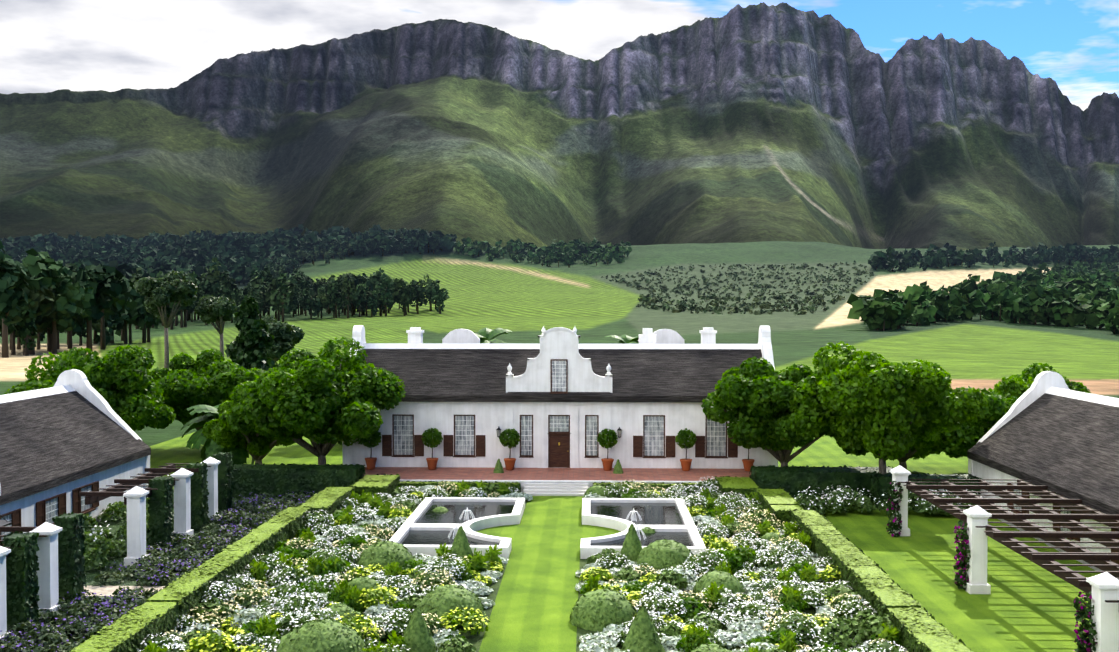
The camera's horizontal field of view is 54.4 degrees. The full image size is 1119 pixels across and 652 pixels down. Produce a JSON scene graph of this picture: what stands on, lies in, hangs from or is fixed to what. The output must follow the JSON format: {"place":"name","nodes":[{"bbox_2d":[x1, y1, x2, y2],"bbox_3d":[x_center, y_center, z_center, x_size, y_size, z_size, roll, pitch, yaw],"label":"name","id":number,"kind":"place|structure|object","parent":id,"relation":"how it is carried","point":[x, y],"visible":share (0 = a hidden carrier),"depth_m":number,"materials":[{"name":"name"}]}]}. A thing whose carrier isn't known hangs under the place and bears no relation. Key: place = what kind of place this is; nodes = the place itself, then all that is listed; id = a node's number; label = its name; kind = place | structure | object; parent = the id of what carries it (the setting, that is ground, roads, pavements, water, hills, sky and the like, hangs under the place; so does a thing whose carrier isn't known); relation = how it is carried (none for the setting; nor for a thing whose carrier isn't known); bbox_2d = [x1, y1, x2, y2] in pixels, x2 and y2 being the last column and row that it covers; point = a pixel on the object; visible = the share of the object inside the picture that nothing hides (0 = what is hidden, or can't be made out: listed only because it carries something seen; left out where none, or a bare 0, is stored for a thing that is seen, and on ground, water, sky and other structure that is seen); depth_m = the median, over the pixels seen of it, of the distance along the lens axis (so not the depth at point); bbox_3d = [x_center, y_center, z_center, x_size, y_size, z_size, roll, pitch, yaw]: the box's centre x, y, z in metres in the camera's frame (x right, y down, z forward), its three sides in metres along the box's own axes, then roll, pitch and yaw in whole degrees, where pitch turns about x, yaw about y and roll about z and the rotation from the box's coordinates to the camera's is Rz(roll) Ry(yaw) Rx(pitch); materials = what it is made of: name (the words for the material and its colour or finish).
{"place":"outdoors","nodes":[
{"label":"outdoors","id":0,"kind":"place"},
{"bbox_2d":[0,2,1118,250],"bbox_3d":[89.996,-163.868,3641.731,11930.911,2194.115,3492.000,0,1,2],"label":"mountain range","id":1,"kind":"structure","parent":0,"point":[764,122],"depth_m":3936.10,"materials":[{"name":"green plant"}]},
{"bbox_2d":[0,241,1118,638],"bbox_3d":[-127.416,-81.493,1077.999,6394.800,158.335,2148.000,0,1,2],"label":"terrain","id":2,"kind":"structure","parent":0,"point":[524,301],"depth_m":687.02,"materials":[{"name":"green plant"}]},
{"bbox_2d":[1,351,117,394],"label":"tree","id":3,"kind":"object","parent":2,"relation":"on","point":[48,377],"depth_m":71.86,"materials":[{"name":"green plant"}]},
{"bbox_2d":[0,369,150,544],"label":"outbuilding","id":4,"kind":"structure","parent":2,"relation":"on","point":[67,437],"depth_m":50.23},
{"bbox_2d":[0,241,176,357],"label":"grove","id":5,"kind":"object","parent":2,"relation":"on","point":[50,297],"visible":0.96,"depth_m":259.94,"materials":[{"name":"green plant"}]},
{"bbox_2d":[47,344,175,430],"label":"tree","id":6,"kind":"object","parent":2,"relation":"on","point":[126,389],"visible":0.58,"depth_m":65.11,"materials":[{"name":"green plant"}]},
{"bbox_2d":[1,451,233,631],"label":"clipped columns","id":7,"kind":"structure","parent":2,"relation":"on","point":[67,580],"depth_m":37.01,"materials":[{"name":"green plant"}]},
{"bbox_2d":[133,271,197,370],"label":"tree","id":8,"kind":"object","parent":2,"relation":"on","point":[174,287],"visible":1,"depth_m":150.07,"materials":[{"name":"green plant"}]},
{"bbox_2d":[150,348,259,429],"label":"tree","id":9,"kind":"object","parent":2,"relation":"on","point":[183,387],"visible":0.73,"depth_m":72.31,"materials":[{"name":"green plant"}]},
{"bbox_2d":[194,295,236,355],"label":"tree","id":10,"kind":"object","parent":2,"relation":"on","point":[212,309],"visible":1,"depth_m":157.28,"materials":[{"name":"green plant"}]},
{"bbox_2d":[181,404,259,463],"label":"garden palm","id":11,"kind":"object","parent":2,"relation":"on","point":[210,447],"visible":0.27,"depth_m":67.00,"materials":[{"name":"green plant"}]},
{"bbox_2d":[185,363,264,376],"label":"tree","id":12,"kind":"object","parent":2,"relation":"on","point":[257,371],"depth_m":79.66,"materials":[{"name":"green plant"}]},
{"bbox_2d":[0,224,456,284],"bbox_3d":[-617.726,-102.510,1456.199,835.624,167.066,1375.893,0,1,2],"label":"tree belt","id":13,"kind":"object","parent":2,"relation":"on","point":[237,255],"visible":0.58,"depth_m":1798.64,"materials":[{"name":"green plant"}]},
{"bbox_2d":[202,389,295,464],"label":"tree","id":14,"kind":"object","parent":2,"relation":"on","point":[257,447],"visible":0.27,"depth_m":65.81,"materials":[{"name":"green plant"}]},
{"bbox_2d":[225,295,279,370],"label":"tree","id":15,"kind":"object","parent":2,"relation":"on","point":[254,338],"visible":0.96,"depth_m":117.28,"materials":[{"name":"green plant"}]},
{"bbox_2d":[261,314,304,360],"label":"tree","id":16,"kind":"object","parent":2,"relation":"on","point":[287,337],"visible":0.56,"depth_m":130.18,"materials":[{"name":"green plant"}]},
{"bbox_2d":[130,257,449,329],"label":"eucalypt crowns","id":17,"kind":"object","parent":2,"relation":"on","point":[362,294],"visible":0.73,"depth_m":712.49,"materials":[{"name":"green plant"}]},
{"bbox_2d":[264,261,351,312],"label":"tree belt","id":18,"kind":"object","parent":2,"relation":"on","point":[275,272],"visible":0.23,"depth_m":1064.62,"materials":[{"name":"green plant"}]},
{"bbox_2d":[225,337,405,464],"bbox_3d":[-13.986,4.872,62.952,10.067,8.497,9.389,0,1,2],"label":"tree","id":19,"kind":"object","parent":2,"relation":"on","point":[325,401],"visible":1,"depth_m":60.84,"materials":[{"name":"green plant"}]},
{"bbox_2d":[244,228,428,280],"bbox_3d":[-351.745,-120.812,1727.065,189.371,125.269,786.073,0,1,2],"label":"tree belt","id":20,"kind":"object","parent":2,"relation":"on","point":[313,255],"visible":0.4,"depth_m":1731.83,"materials":[{"name":"green plant"}]},
{"bbox_2d":[474,328,511,342],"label":"palm","id":21,"kind":"object","parent":2,"relation":"on","point":[485,335],"visible":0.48,"depth_m":83.62,"materials":[{"name":"green plant"}]},
{"bbox_2d":[67,473,973,651],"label":"box hedge leaves","id":22,"kind":"object","parent":2,"relation":"on","point":[862,573],"visible":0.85,"depth_m":38.28,"materials":[{"name":"green plant"}]},
{"bbox_2d":[442,236,631,267],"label":"tree belt","id":23,"kind":"object","parent":2,"relation":"on","point":[572,252],"visible":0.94,"depth_m":1908.85,"materials":[{"name":"green"}]},
{"bbox_2d":[389,497,705,558],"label":"fountain pools","id":24,"kind":"object","parent":2,"relation":"on","point":[424,528],"visible":0.83,"depth_m":49.74,"materials":[{"name":"white paint"}]},
{"bbox_2d":[365,467,750,495],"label":"terrace and steps","id":25,"kind":"structure","parent":2,"relation":"on","point":[556,481],"depth_m":61.36,"materials":[{"name":"tile"}]},
{"bbox_2d":[360,428,754,470],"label":"potted topiaries","id":26,"kind":"object","parent":25,"relation":"on","point":[511,439],"visible":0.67,"depth_m":63.17,"materials":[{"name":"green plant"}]},
{"bbox_2d":[16,432,1100,651],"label":"ground sheets","id":27,"kind":"object","parent":2,"relation":"on","point":[1026,605],"visible":0.25,"depth_m":41.33,"materials":[{"name":"plant"}]},
{"bbox_2d":[0,491,316,651],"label":"lavender mounds","id":28,"kind":"object","parent":27,"relation":"on","point":[75,608],"visible":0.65,"depth_m":39.97,"materials":[{"name":"purple plant"}]},
{"bbox_2d":[0,490,313,651],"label":"lavender flowers","id":29,"kind":"object","parent":28,"relation":"on","point":[95,604],"visible":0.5,"depth_m":39.38,"materials":[{"name":"purple plant"}]},
{"bbox_2d":[184,490,840,651],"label":"lime bed flowers","id":30,"kind":"object","parent":27,"relation":"on","point":[395,599],"visible":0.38,"depth_m":35.93,"materials":[{"name":"yellow plant"}]},
{"bbox_2d":[188,488,840,651],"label":"bed plants lime","id":31,"kind":"object","parent":27,"relation":"on","point":[452,618],"visible":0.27,"depth_m":35.85,"materials":[{"name":"green plant"}]},
{"bbox_2d":[141,480,900,651],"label":"flowering plants","id":32,"kind":"object","parent":27,"relation":"on","point":[808,575],"visible":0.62,"depth_m":39.51,"materials":[{"name":"green plant"}]},
{"bbox_2d":[139,478,903,651],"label":"bed plants","id":33,"kind":"object","parent":27,"relation":"on","point":[285,622],"depth_m":37.31,"materials":[{"name":"plant"}]},
{"bbox_2d":[138,476,906,651],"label":"white flowers","id":34,"kind":"object","parent":27,"relation":"on","point":[237,637],"visible":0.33,"depth_m":37.76,"materials":[{"name":"white plant"}]},
{"bbox_2d":[178,485,870,651],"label":"white flowers","id":35,"kind":"object","parent":27,"relation":"on","point":[669,644],"visible":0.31,"depth_m":35.13,"materials":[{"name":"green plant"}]},
{"bbox_2d":[276,459,782,651],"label":"clipped shrubs","id":36,"kind":"object","parent":27,"relation":"on","point":[599,610],"visible":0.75,"depth_m":34.69,"materials":[{"name":"green plant"}]},
{"bbox_2d":[164,479,907,651],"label":"cream flowers","id":37,"kind":"object","parent":27,"relation":"on","point":[423,582],"visible":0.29,"depth_m":37.86,"materials":[{"name":"beige plant"}]},
{"bbox_2d":[83,488,988,570],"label":"white flowering shrubs","id":38,"kind":"object","parent":27,"relation":"on","point":[100,548],"visible":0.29,"depth_m":51.77,"materials":[{"name":"green plant"}]},
{"bbox_2d":[86,475,984,541],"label":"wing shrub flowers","id":39,"kind":"object","parent":38,"relation":"on","point":[95,538],"visible":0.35,"depth_m":52.64,"materials":[{"name":"white plant"}]},
{"bbox_2d":[0,457,1118,651],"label":"pergola pillars","id":40,"kind":"structure","parent":27,"relation":"on","point":[1105,616],"depth_m":38.42,"materials":[{"name":"white paint"}]},
{"bbox_2d":[0,463,1118,602],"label":"pergola beams","id":41,"kind":"structure","parent":40,"relation":"on","point":[1074,551],"depth_m":39.60,"materials":[{"name":"brown wood"}]},
{"bbox_2d":[238,486,902,651],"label":"flowering plants","id":42,"kind":"object","parent":27,"relation":"on","point":[689,601],"visible":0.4,"depth_m":37.99,"materials":[{"name":"green plant"}]},
{"bbox_2d":[343,325,777,468],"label":"manor house","id":43,"kind":"structure","parent":2,"relation":"on","point":[559,397],"depth_m":64.33,"materials":[{"name":"white paint"}]},
{"bbox_2d":[231,463,980,509],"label":"tall hedge leaves","id":44,"kind":"object","parent":2,"relation":"on","point":[274,479],"visible":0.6,"depth_m":57.47,"materials":[{"name":"green plant"}]},
{"bbox_2d":[605,335,638,343],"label":"palm","id":45,"kind":"object","parent":2,"relation":"on","point":[625,339],"visible":0.15,"depth_m":84.31,"materials":[{"name":"green plant"}]},
{"bbox_2d":[601,261,873,314],"bbox_3d":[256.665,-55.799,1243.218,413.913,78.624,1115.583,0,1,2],"label":"orchard","id":46,"kind":"object","parent":2,"relation":"on","point":[682,305],"visible":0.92,"depth_m":1196.74,"materials":[{"name":"green plant"}]},
{"bbox_2d":[701,356,837,466],"bbox_3d":[12.225,5.459,61.713,8.452,7.366,8.436,0,1,2],"label":"tree","id":47,"kind":"object","parent":2,"relation":"on","point":[755,394],"visible":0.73,"depth_m":59.98,"materials":[{"name":"green plant"}]},
{"bbox_2d":[788,341,989,473],"bbox_3d":[16.515,5.011,56.528,8.374,8.443,9.057,-1,2,-45],"label":"tree","id":48,"kind":"object","parent":2,"relation":"on","point":[874,402],"visible":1,"depth_m":54.31,"materials":[{"name":"green plant"}]},
{"bbox_2d":[884,424,960,469],"bbox_3d":[20.704,6.350,66.782,6.697,5.418,7.476,0,1,2],"label":"crown","id":49,"kind":"object","parent":2,"relation":"on","point":[922,448],"visible":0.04,"depth_m":64.41,"materials":[{"name":"plant"}]},
{"bbox_2d":[928,388,1018,457],"bbox_3d":[25.466,6.331,65.176,7.604,5.519,6.806,1,1,34],"label":"tree","id":50,"kind":"object","parent":2,"relation":"on","point":[967,437],"visible":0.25,"depth_m":63.28,"materials":[{"name":"green plant"}]},
{"bbox_2d":[847,257,1118,333],"bbox_3d":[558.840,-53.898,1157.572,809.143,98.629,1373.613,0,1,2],"label":"trees","id":51,"kind":"object","parent":2,"relation":"on","point":[1086,293],"visible":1,"depth_m":632.02,"materials":[{"name":"green plant"}]},
{"bbox_2d":[886,481,1097,651],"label":"bougainvillea","id":52,"kind":"object","parent":2,"relation":"on","point":[1080,615],"depth_m":38.79,"materials":[{"name":"green plant"}]},
{"bbox_2d":[868,241,1118,271],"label":"tree line","id":53,"kind":"object","parent":2,"relation":"on","point":[946,254],"visible":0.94,"depth_m":1826.44,"materials":[{"name":"green plant"}]},
{"bbox_2d":[986,375,1033,403],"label":"tree","id":54,"kind":"object","parent":2,"relation":"on","point":[1009,387],"visible":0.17,"depth_m":71.32,"materials":[{"name":"green plant"}]},
{"bbox_2d":[967,371,1118,577],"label":"wing","id":55,"kind":"structure","parent":2,"relation":"on","point":[1052,431],"depth_m":48.83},
{"bbox_2d":[1002,363,1091,393],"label":"tree","id":56,"kind":"object","parent":2,"relation":"on","point":[1034,369],"visible":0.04,"depth_m":81.88,"materials":[{"name":"green plant"}]},
{"bbox_2d":[0,0,1118,110],"label":"sky","id":57,"kind":"structure","parent":0,"point":[46,46],"materials":[{"name":"white"}]}
]}

